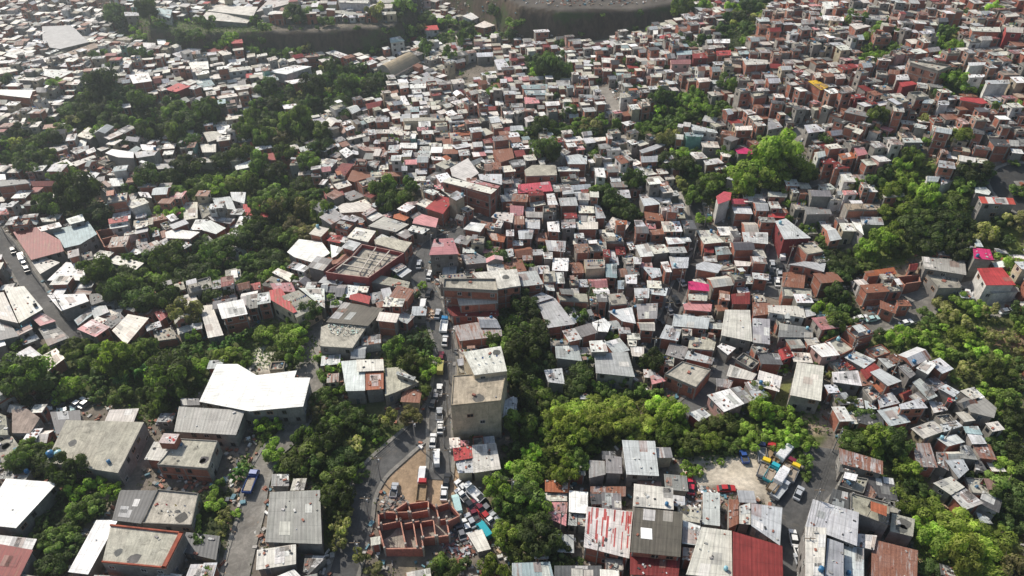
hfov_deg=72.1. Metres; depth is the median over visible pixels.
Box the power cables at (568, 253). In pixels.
[522,181,600,319]
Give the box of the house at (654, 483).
[638,480,660,486]
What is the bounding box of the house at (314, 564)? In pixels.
[303,555,326,574]
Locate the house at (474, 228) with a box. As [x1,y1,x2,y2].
[464,222,485,236]
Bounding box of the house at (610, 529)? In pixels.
[584,506,632,568]
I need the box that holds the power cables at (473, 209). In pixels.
[445,177,511,231]
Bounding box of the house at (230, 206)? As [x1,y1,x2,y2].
[212,196,235,217]
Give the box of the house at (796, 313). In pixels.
[767,305,805,325]
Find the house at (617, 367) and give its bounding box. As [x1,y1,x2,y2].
[594,352,634,389]
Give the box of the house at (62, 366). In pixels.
[44,348,68,373]
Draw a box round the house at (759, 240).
[741,232,767,251]
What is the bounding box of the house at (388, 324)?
[376,312,399,335]
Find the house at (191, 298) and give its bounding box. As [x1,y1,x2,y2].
[175,294,199,312]
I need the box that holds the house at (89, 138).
[77,127,98,148]
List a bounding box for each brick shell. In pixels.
[38,325,69,349]
[96,229,117,251]
[326,244,405,292]
[377,498,461,556]
[898,274,921,293]
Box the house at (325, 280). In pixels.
[318,275,342,285]
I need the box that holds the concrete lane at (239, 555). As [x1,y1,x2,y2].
[219,319,325,575]
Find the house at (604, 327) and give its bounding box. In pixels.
[592,318,610,340]
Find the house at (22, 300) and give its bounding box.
[4,286,44,329]
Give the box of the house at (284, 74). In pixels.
[270,65,311,83]
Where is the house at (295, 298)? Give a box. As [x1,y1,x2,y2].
[282,290,322,326]
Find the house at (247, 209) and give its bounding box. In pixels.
[243,204,270,223]
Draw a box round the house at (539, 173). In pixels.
[524,165,556,185]
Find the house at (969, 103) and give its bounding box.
[958,97,986,116]
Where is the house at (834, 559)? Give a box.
[824,538,843,575]
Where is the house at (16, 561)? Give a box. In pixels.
[0,544,38,575]
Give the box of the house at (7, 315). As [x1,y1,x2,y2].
[0,292,20,329]
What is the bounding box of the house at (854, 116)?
[843,107,868,124]
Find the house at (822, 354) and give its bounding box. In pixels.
[810,342,839,368]
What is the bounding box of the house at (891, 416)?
[877,406,909,427]
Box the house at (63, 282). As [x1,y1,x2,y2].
[49,275,76,293]
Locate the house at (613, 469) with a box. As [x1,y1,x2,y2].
[605,455,621,484]
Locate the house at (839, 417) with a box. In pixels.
[828,406,852,432]
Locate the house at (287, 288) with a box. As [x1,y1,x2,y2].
[270,282,294,294]
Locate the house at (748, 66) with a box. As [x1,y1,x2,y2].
[741,58,767,77]
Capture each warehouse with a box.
[42,25,88,51]
[67,43,98,56]
[199,364,312,425]
[202,12,249,26]
[208,5,257,23]
[377,52,421,83]
[409,75,443,91]
[719,310,751,352]
[786,362,823,413]
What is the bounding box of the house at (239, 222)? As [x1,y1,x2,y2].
[235,216,256,236]
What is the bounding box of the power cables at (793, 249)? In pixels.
[784,220,799,272]
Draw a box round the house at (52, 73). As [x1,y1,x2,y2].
[40,69,73,81]
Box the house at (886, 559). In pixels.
[867,540,917,575]
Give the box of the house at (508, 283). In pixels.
[472,269,520,308]
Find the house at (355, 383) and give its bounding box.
[341,360,366,403]
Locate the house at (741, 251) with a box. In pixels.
[729,242,754,264]
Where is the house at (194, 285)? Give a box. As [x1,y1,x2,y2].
[186,277,213,305]
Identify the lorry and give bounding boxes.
[241,469,259,496]
[416,478,426,501]
[439,315,447,334]
[462,481,485,502]
[756,456,770,480]
[757,442,767,462]
[762,461,780,484]
[764,451,779,471]
[765,441,775,462]
[766,473,779,494]
[769,479,790,501]
[773,465,790,486]
[775,443,793,463]
[783,456,796,476]
[786,461,800,483]
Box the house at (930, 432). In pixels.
[908,420,943,443]
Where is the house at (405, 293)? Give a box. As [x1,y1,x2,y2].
[389,285,413,308]
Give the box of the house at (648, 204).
[639,194,659,217]
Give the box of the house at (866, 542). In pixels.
[854,534,876,559]
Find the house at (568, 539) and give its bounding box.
[547,534,573,557]
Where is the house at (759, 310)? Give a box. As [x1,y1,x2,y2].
[750,302,769,324]
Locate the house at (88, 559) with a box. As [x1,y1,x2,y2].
[68,520,117,575]
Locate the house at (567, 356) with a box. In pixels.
[555,345,581,368]
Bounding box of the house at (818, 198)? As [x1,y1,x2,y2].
[806,190,831,207]
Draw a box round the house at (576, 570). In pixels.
[554,566,601,575]
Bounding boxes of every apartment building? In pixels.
[0,180,30,202]
[106,149,138,172]
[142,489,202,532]
[217,299,249,333]
[338,0,370,14]
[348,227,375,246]
[442,177,496,216]
[443,278,497,313]
[451,374,505,439]
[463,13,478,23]
[463,346,506,398]
[621,440,658,486]
[713,191,731,223]
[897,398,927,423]
[903,58,951,84]
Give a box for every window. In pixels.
[20,521,27,530]
[665,556,673,559]
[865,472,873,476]
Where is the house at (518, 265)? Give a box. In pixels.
[502,259,526,271]
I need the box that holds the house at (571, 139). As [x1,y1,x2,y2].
[563,136,582,148]
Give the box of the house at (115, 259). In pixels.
[111,255,143,269]
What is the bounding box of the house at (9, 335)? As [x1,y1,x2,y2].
[0,322,23,350]
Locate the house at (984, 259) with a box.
[965,247,993,276]
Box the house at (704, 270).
[694,261,722,282]
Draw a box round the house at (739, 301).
[729,292,749,309]
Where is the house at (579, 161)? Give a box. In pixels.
[565,154,586,176]
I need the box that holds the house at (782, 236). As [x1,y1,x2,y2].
[772,219,809,257]
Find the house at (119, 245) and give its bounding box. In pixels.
[108,236,133,255]
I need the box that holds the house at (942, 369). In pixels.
[929,358,952,380]
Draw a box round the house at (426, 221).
[413,214,437,238]
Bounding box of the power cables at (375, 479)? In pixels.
[350,423,416,541]
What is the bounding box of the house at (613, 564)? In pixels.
[604,558,623,575]
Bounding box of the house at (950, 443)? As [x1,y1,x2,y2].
[933,434,963,451]
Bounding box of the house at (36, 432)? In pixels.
[23,428,42,443]
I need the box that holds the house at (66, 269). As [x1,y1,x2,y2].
[47,262,86,285]
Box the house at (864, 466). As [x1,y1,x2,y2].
[836,448,882,477]
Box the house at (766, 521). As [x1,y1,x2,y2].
[749,503,781,544]
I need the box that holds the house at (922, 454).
[909,443,937,476]
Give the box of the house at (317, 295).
[299,288,326,318]
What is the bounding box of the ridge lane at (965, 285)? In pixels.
[960,280,1009,318]
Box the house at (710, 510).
[700,492,719,529]
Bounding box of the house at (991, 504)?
[974,491,1001,520]
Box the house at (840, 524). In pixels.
[801,499,858,547]
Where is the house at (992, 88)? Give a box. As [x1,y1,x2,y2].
[979,80,1009,98]
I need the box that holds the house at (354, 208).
[338,202,370,217]
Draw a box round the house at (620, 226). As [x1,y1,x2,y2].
[615,220,626,240]
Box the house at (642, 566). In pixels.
[629,553,679,575]
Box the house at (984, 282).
[970,267,1015,303]
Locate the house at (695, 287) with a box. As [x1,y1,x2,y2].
[687,281,708,302]
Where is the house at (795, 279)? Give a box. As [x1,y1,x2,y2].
[780,271,805,291]
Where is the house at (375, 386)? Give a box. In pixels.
[366,371,384,402]
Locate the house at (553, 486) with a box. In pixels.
[545,480,569,493]
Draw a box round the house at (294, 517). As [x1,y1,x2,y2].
[265,490,323,554]
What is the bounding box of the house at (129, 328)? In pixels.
[112,314,149,344]
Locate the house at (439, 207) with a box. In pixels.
[426,196,449,225]
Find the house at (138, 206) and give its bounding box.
[126,198,151,219]
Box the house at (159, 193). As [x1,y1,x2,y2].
[152,187,170,204]
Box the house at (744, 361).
[734,352,759,372]
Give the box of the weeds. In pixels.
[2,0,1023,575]
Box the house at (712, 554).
[686,527,731,575]
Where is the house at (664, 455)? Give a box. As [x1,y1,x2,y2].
[656,447,672,467]
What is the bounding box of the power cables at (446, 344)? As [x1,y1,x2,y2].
[422,238,454,449]
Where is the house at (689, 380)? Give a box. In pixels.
[663,361,710,399]
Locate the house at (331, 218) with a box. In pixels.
[320,209,344,232]
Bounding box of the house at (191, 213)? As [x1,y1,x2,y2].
[183,202,199,228]
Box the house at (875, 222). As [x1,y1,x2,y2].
[860,216,883,238]
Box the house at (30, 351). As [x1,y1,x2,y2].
[17,346,42,366]
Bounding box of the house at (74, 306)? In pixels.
[47,294,91,320]
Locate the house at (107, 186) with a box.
[98,181,115,203]
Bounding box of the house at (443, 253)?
[429,238,458,275]
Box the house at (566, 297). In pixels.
[556,288,587,308]
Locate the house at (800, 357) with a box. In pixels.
[790,352,812,370]
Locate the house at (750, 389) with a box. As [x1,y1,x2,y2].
[744,380,766,400]
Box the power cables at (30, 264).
[0,220,57,296]
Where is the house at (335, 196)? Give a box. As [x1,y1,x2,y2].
[326,189,343,211]
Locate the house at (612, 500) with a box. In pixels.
[601,492,621,509]
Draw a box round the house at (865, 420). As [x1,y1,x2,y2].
[855,408,883,429]
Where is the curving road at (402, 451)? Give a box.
[325,397,450,575]
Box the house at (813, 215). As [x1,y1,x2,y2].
[802,206,831,226]
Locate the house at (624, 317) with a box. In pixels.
[608,307,635,332]
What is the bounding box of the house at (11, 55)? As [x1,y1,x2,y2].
[3,49,36,59]
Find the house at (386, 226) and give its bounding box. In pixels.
[369,217,408,238]
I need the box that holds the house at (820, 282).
[810,272,843,297]
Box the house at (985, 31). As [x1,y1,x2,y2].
[968,26,1000,38]
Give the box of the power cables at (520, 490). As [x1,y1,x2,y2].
[446,451,602,542]
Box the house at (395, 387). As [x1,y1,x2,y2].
[385,367,418,406]
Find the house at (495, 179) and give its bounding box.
[478,174,501,202]
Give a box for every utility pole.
[349,541,359,563]
[360,496,369,519]
[373,456,380,479]
[409,421,417,444]
[427,448,436,471]
[442,424,444,447]
[444,448,452,471]
[557,511,566,533]
[594,321,601,340]
[595,541,600,564]
[832,428,842,450]
[892,360,902,375]
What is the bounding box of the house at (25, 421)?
[12,408,46,441]
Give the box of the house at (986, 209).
[971,196,1015,222]
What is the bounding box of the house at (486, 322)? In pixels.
[477,317,500,327]
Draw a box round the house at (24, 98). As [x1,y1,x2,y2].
[0,89,36,107]
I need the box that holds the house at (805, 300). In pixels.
[791,294,813,310]
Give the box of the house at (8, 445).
[0,436,18,470]
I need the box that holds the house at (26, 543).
[0,535,40,557]
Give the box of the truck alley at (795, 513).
[771,446,838,575]
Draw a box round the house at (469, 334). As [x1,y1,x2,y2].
[453,322,501,348]
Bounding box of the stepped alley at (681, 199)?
[678,192,700,255]
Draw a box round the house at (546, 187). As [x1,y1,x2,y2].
[518,181,552,202]
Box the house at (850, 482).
[836,472,867,494]
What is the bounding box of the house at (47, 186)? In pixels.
[30,181,57,193]
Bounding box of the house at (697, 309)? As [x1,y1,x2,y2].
[683,302,711,316]
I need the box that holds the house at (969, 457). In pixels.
[957,444,977,467]
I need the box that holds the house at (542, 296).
[526,292,553,309]
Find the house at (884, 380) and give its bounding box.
[870,369,900,394]
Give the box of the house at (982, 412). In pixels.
[967,397,996,426]
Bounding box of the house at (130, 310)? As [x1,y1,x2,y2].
[117,302,138,315]
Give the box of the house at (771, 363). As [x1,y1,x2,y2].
[757,353,782,374]
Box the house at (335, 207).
[319,205,338,213]
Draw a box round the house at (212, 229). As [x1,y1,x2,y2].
[200,220,225,238]
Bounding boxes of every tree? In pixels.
[0,351,33,384]
[0,373,37,406]
[1,449,30,473]
[7,121,34,139]
[7,354,55,392]
[9,436,44,459]
[10,151,52,175]
[12,143,37,157]
[22,133,45,147]
[28,116,54,125]
[28,444,60,473]
[29,192,50,215]
[33,127,62,146]
[33,547,70,575]
[34,381,57,402]
[35,147,58,161]
[36,192,73,215]
[36,525,74,554]
[43,451,88,486]
[45,162,77,180]
[48,122,72,132]
[52,169,103,208]
[55,101,78,117]
[55,376,85,397]
[59,336,92,362]
[60,532,85,559]
[65,492,105,522]
[74,88,103,106]
[74,201,114,224]
[74,252,112,284]
[74,344,103,370]
[76,102,101,122]
[80,67,119,91]
[89,354,118,373]
[95,276,113,293]
[96,111,128,129]
[97,276,130,304]
[97,339,139,377]
[101,1,126,27]
[101,83,128,99]
[107,384,132,404]
[112,264,135,276]
[113,134,134,149]
[115,267,152,292]
[118,285,154,312]
[126,88,152,116]
[128,337,146,352]
[128,350,146,371]
[131,161,165,185]
[133,0,159,23]
[134,120,163,139]
[135,337,160,359]
[135,385,163,404]
[143,278,182,308]
[143,348,193,382]
[143,363,186,403]
[145,273,172,291]
[147,238,191,272]
[148,396,171,417]
[157,118,183,129]
[160,100,190,118]
[160,167,184,183]
[163,121,187,142]
[165,185,186,196]
[165,295,203,327]
[168,153,205,173]
[170,110,200,129]
[170,270,201,291]
[170,381,193,401]
[174,254,214,279]
[176,133,201,148]
[185,174,214,194]
[190,357,208,379]
[191,234,213,251]
[192,96,219,120]
[197,237,235,265]
[200,282,233,302]
[202,174,227,195]
[204,488,226,511]
[209,150,234,166]
[211,346,243,364]
[217,227,252,252]
[218,175,240,191]
[228,142,254,160]
[231,117,255,140]
[234,279,243,295]
[237,170,260,194]
[238,106,261,123]
[238,218,260,239]
[241,208,268,224]
[242,220,281,249]
[247,196,271,213]
[248,148,268,174]
[251,126,276,146]
[252,76,277,95]
[252,325,277,343]
[253,247,286,268]
[254,117,277,129]
[255,95,282,110]
[257,183,288,203]
[259,127,295,148]
[260,196,287,220]
[262,160,287,182]
[262,230,282,248]
[262,436,285,461]
[266,343,288,360]
[272,142,297,160]
[272,324,308,351]
[276,188,303,211]
[277,103,313,141]
[278,226,298,248]
[278,437,323,475]
[282,3,308,23]
[282,215,305,230]
[289,176,315,190]
[292,223,315,240]
[293,196,315,219]
[295,150,315,156]
[296,152,321,170]
[297,72,325,96]
[297,120,330,140]
[297,300,322,320]
[300,190,313,203]
[305,137,331,155]
[306,398,327,420]
[308,386,337,408]
[308,420,343,450]
[310,199,334,224]
[313,132,335,143]
[319,466,356,494]
[319,481,356,516]
[320,415,342,433]
[322,57,349,76]
[323,95,347,108]
[324,446,357,470]
[328,401,354,421]
[334,72,356,95]
[343,407,367,430]
[352,78,377,98]
[367,173,397,196]
[375,192,400,212]
[382,334,406,359]
[387,189,412,208]
[396,349,424,374]
[399,404,422,425]
[407,334,418,344]
[413,381,432,399]
[414,331,429,344]
[417,10,437,25]
[423,339,437,350]
[430,551,460,575]
[476,551,511,575]
[482,471,510,497]
[483,331,512,351]
[484,247,508,261]
[491,519,519,552]
[502,408,537,439]
[503,314,535,337]
[503,331,541,365]
[504,474,545,515]
[505,539,533,561]
[507,361,538,386]
[509,379,536,406]
[509,509,539,532]
[510,288,538,311]
[511,454,548,484]
[515,307,550,335]
[517,511,563,559]
[518,325,552,354]
[519,404,543,424]
[521,387,552,410]
[526,488,553,512]
[530,115,556,134]
[531,351,556,372]
[532,135,561,164]
[533,50,561,75]
[535,436,567,466]
[537,418,556,438]
[540,541,573,570]
[544,455,580,484]
[545,60,572,79]
[560,422,593,456]
[563,305,583,312]
[563,375,589,396]
[564,446,589,472]
[568,361,593,387]
[579,117,603,133]
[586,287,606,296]
[588,183,619,200]
[600,192,624,211]
[610,198,638,220]
[622,167,647,187]
[639,346,666,371]
[652,407,675,432]
[654,128,679,147]
[654,425,681,446]
[657,150,682,168]
[670,0,695,16]
[673,154,697,174]
[677,431,704,456]
[691,184,713,199]
[693,417,711,437]
[695,172,725,189]
[700,431,722,450]
[710,412,739,437]
[727,159,777,193]
[732,9,755,22]
[732,172,758,198]
[737,421,759,439]
[738,0,763,12]
[740,396,756,413]
[747,126,806,170]
[748,159,780,182]
[749,396,771,420]
[751,380,771,401]
[762,168,792,192]
[769,155,815,177]
[797,160,818,182]
[815,329,839,341]
[819,248,848,268]
[823,280,849,305]
[825,311,852,332]
[828,265,854,281]
[835,396,859,411]
[837,430,867,451]
[838,255,862,272]
[853,237,881,262]
[855,260,879,273]
[862,421,893,456]
[866,105,890,123]
[868,226,896,254]
[877,181,903,198]
[877,203,903,220]
[881,425,915,457]
[884,220,903,242]
[887,240,911,257]
[891,486,919,515]
[892,453,923,485]
[893,195,921,214]
[894,171,918,188]
[896,214,930,242]
[901,145,924,167]
[901,201,937,223]
[905,182,928,198]
[909,230,947,255]
[911,213,952,238]
[911,495,954,537]
[912,181,941,207]
[912,520,958,559]
[917,557,943,575]
[924,201,958,214]
[930,221,961,249]
[933,207,970,230]
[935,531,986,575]
[939,190,971,207]
[944,233,975,261]
[946,325,976,346]
[950,127,974,143]
[953,156,995,180]
[957,219,980,236]
[974,356,1006,377]
[980,523,1018,550]
[983,469,1023,507]
[990,368,1022,387]
[992,455,1017,477]
[994,388,1022,408]
[994,542,1019,573]
[996,553,1023,575]
[1000,407,1023,429]
[1001,438,1023,462]
[1002,480,1023,514]
[1003,257,1023,274]
[1012,456,1023,477]
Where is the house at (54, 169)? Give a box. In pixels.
[47,164,68,182]
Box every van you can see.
[17,252,24,262]
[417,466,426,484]
[419,298,426,305]
[432,449,440,467]
[436,360,444,374]
[451,494,462,513]
[475,519,492,539]
[779,253,785,260]
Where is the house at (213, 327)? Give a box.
[201,304,224,347]
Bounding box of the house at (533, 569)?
[512,562,552,575]
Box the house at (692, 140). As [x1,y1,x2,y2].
[683,132,703,149]
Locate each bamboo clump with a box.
[540,399,566,424]
[552,407,584,440]
[564,398,589,424]
[578,409,606,441]
[584,394,612,418]
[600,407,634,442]
[603,394,635,420]
[623,398,655,422]
[626,413,657,440]
[644,395,672,417]
[665,396,689,422]
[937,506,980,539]
[952,519,1003,561]
[979,554,1006,575]
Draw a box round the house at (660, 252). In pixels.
[650,244,668,266]
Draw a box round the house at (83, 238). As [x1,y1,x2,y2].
[53,221,101,256]
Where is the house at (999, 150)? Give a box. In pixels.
[986,139,1010,161]
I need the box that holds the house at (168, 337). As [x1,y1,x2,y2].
[153,326,180,347]
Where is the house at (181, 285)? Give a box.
[163,280,186,294]
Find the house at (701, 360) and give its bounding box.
[684,351,713,368]
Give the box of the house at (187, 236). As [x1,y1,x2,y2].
[165,230,199,243]
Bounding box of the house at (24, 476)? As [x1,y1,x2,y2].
[10,471,34,480]
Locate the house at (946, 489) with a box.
[929,477,963,503]
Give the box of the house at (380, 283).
[372,275,410,291]
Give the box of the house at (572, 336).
[562,328,581,346]
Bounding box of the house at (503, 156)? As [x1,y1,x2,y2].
[492,148,513,173]
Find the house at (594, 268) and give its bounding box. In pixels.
[583,259,604,280]
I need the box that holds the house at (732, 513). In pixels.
[726,499,738,532]
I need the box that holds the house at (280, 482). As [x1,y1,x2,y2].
[271,474,289,491]
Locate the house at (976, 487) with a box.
[960,477,995,498]
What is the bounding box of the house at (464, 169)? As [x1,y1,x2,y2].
[450,158,478,180]
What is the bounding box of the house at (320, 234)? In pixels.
[309,226,328,246]
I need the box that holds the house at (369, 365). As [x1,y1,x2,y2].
[356,359,384,382]
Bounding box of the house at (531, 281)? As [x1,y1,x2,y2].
[518,270,542,296]
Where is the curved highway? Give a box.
[987,161,1023,214]
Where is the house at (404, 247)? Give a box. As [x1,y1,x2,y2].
[374,237,412,263]
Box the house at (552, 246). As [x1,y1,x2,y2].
[545,240,565,261]
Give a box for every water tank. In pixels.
[45,449,53,457]
[818,565,824,572]
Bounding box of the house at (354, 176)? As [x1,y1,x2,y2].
[347,170,369,190]
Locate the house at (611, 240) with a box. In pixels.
[599,232,623,249]
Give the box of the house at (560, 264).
[552,258,568,282]
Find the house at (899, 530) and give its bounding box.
[884,513,914,546]
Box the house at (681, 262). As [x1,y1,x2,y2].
[669,256,688,280]
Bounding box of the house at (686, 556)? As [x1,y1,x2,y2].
[680,547,693,569]
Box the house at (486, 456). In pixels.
[472,443,500,480]
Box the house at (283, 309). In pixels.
[269,288,296,323]
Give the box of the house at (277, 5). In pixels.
[256,0,288,18]
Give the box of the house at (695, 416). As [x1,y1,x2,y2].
[688,408,709,429]
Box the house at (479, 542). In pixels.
[467,529,490,556]
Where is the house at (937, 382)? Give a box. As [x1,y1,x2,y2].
[923,376,944,393]
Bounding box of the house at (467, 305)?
[457,299,497,312]
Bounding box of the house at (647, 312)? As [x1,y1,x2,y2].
[636,303,657,328]
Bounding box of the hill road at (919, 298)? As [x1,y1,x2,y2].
[851,281,939,330]
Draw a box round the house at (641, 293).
[633,288,649,303]
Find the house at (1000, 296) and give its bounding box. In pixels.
[986,286,1019,304]
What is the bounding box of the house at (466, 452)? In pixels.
[453,446,472,469]
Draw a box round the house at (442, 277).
[439,271,466,295]
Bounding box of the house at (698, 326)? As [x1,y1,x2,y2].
[672,314,709,338]
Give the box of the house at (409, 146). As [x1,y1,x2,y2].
[400,143,416,157]
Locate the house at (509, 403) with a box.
[502,396,513,428]
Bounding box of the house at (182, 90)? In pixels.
[166,83,189,98]
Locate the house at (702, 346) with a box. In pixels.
[687,337,715,356]
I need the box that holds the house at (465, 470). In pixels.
[456,459,472,481]
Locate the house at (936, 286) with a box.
[921,273,961,299]
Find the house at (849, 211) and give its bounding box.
[839,200,879,222]
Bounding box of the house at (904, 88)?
[897,81,916,95]
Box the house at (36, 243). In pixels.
[13,227,67,262]
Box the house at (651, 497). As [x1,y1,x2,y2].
[632,484,673,523]
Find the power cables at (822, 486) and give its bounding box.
[806,430,844,535]
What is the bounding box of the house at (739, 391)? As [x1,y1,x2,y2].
[731,386,753,412]
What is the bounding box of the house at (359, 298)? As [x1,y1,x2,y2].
[349,293,370,305]
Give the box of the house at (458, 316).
[445,306,498,324]
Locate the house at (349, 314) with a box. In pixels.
[326,302,383,334]
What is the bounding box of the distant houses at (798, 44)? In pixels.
[0,0,1023,575]
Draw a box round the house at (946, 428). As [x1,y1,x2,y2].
[940,420,961,435]
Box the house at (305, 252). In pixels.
[287,239,329,265]
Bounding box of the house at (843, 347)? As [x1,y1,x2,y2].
[824,336,853,359]
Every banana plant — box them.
[45,370,64,381]
[80,367,108,386]
[87,504,108,515]
[129,361,147,380]
[189,341,204,355]
[207,341,224,351]
[219,335,239,348]
[227,462,248,483]
[233,329,247,345]
[240,453,255,470]
[246,327,256,335]
[368,414,377,420]
[414,348,431,361]
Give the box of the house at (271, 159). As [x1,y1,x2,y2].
[267,152,299,169]
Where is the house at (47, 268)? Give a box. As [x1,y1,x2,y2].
[32,258,59,280]
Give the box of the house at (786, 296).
[779,287,811,305]
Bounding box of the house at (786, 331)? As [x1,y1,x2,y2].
[776,323,812,347]
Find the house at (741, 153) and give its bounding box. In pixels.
[734,147,752,164]
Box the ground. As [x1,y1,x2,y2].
[0,0,1023,575]
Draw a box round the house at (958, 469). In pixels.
[944,459,968,481]
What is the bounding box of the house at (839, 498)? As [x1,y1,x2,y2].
[828,489,849,508]
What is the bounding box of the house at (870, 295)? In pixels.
[855,283,889,307]
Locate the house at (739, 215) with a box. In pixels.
[730,205,752,226]
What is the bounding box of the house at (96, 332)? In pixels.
[78,319,113,343]
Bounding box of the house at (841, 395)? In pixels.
[829,392,854,408]
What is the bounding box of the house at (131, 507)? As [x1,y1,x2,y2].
[112,490,156,526]
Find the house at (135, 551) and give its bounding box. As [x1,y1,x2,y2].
[101,524,188,575]
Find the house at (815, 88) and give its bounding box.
[807,80,828,100]
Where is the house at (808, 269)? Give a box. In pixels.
[788,261,825,283]
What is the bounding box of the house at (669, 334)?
[659,325,681,349]
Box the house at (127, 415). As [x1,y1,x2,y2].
[105,408,139,421]
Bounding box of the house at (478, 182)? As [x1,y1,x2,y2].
[470,179,499,208]
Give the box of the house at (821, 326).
[810,316,839,342]
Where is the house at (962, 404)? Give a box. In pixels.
[952,397,977,414]
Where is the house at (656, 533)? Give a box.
[628,507,682,570]
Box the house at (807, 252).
[793,242,823,262]
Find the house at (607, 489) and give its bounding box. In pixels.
[590,486,625,500]
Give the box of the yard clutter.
[523,0,656,6]
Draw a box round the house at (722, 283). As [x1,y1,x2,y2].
[706,275,733,300]
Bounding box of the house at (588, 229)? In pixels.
[576,222,597,239]
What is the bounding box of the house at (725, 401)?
[706,389,744,416]
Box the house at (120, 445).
[47,420,149,485]
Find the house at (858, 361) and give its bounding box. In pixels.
[844,351,874,371]
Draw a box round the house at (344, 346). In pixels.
[320,324,367,360]
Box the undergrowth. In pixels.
[0,3,1023,564]
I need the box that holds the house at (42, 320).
[32,313,55,327]
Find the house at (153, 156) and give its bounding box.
[134,148,163,163]
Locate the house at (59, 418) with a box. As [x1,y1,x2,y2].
[50,410,83,434]
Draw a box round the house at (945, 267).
[918,256,965,282]
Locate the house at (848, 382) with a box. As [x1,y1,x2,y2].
[829,370,861,395]
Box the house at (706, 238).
[695,230,722,256]
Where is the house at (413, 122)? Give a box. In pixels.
[403,117,444,132]
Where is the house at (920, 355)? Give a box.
[898,347,931,371]
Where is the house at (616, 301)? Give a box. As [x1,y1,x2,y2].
[606,291,627,317]
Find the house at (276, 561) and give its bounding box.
[256,544,297,575]
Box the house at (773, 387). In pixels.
[756,370,781,399]
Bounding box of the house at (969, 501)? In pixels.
[947,488,982,517]
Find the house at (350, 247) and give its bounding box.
[341,240,360,255]
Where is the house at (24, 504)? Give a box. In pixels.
[0,478,61,537]
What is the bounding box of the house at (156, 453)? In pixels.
[144,442,169,468]
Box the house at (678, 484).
[664,474,687,495]
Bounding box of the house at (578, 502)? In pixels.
[569,490,587,521]
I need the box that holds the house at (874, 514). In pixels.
[849,492,890,539]
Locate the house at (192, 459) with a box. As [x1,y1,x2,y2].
[157,433,222,481]
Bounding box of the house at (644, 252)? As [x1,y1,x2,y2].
[635,243,653,262]
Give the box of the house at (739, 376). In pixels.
[727,365,756,388]
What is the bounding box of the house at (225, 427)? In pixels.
[174,406,247,446]
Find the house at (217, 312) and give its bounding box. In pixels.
[212,297,236,324]
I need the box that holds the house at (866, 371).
[860,363,879,379]
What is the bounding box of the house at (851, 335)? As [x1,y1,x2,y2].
[841,321,873,350]
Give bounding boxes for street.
[0,227,82,338]
[408,214,491,479]
[599,86,625,111]
[643,199,714,368]
[677,356,737,418]
[754,229,796,299]
[781,125,826,187]
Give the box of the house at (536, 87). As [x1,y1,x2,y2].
[521,84,547,97]
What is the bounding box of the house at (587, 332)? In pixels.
[575,323,597,346]
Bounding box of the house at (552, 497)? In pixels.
[544,493,566,502]
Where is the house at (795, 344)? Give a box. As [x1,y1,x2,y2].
[783,338,805,352]
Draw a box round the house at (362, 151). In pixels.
[356,146,384,158]
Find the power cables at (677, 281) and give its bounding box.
[654,221,704,337]
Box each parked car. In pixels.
[9,245,16,254]
[23,264,30,272]
[48,406,61,411]
[55,398,71,407]
[56,406,75,411]
[69,396,85,408]
[77,398,92,409]
[416,260,422,269]
[425,270,432,279]
[425,288,432,298]
[428,395,436,408]
[429,433,436,447]
[432,389,438,402]
[434,309,441,319]
[436,420,443,433]
[438,351,444,359]
[440,485,447,501]
[441,335,448,346]
[442,473,451,489]
[451,511,459,527]
[454,478,466,493]
[455,524,466,541]
[460,498,475,508]
[461,518,472,534]
[463,512,475,528]
[471,499,483,511]
[476,509,489,521]
[477,493,488,503]
[482,501,492,512]
[485,521,494,530]
[489,511,502,524]
[657,318,666,328]
[664,305,674,315]
[671,294,680,304]
[676,278,686,286]
[687,473,693,483]
[687,480,695,495]
[716,484,735,492]
[767,267,773,276]
[767,275,771,283]
[769,260,775,269]
[774,277,780,286]
[776,268,782,278]
[777,262,783,271]
[788,529,798,546]
[792,485,804,501]
[792,546,797,555]
[793,553,797,564]
[853,314,866,320]
[865,315,880,322]
[898,319,913,326]
[998,307,1012,315]
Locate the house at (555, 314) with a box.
[537,298,574,339]
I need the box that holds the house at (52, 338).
[38,325,71,349]
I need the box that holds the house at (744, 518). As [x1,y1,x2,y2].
[736,502,750,532]
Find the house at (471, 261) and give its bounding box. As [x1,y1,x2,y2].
[460,253,486,271]
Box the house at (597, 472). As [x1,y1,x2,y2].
[589,460,605,487]
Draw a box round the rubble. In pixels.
[0,0,1023,575]
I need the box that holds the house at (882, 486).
[865,476,897,500]
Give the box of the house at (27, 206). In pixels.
[22,201,45,213]
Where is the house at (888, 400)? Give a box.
[875,392,899,409]
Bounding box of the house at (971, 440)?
[963,433,986,448]
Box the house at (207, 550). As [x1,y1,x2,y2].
[184,532,220,564]
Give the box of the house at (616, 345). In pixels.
[606,338,628,352]
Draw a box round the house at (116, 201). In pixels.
[106,190,131,215]
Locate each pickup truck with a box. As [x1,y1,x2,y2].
[389,482,398,497]
[436,384,442,396]
[436,407,442,420]
[454,488,469,502]
[467,507,480,520]
[482,515,495,524]
[738,449,749,463]
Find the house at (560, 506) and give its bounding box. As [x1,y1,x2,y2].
[548,502,567,532]
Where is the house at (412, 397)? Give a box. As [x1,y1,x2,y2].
[400,389,421,408]
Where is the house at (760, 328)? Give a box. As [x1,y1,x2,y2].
[750,318,769,348]
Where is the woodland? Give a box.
[0,0,1023,575]
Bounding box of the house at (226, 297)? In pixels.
[212,294,237,300]
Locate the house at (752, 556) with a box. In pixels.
[732,531,782,575]
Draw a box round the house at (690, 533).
[681,520,700,553]
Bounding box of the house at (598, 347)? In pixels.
[589,340,607,357]
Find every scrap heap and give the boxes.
[328,324,361,335]
[379,493,406,510]
[410,307,435,321]
[440,528,477,557]
[685,484,722,509]

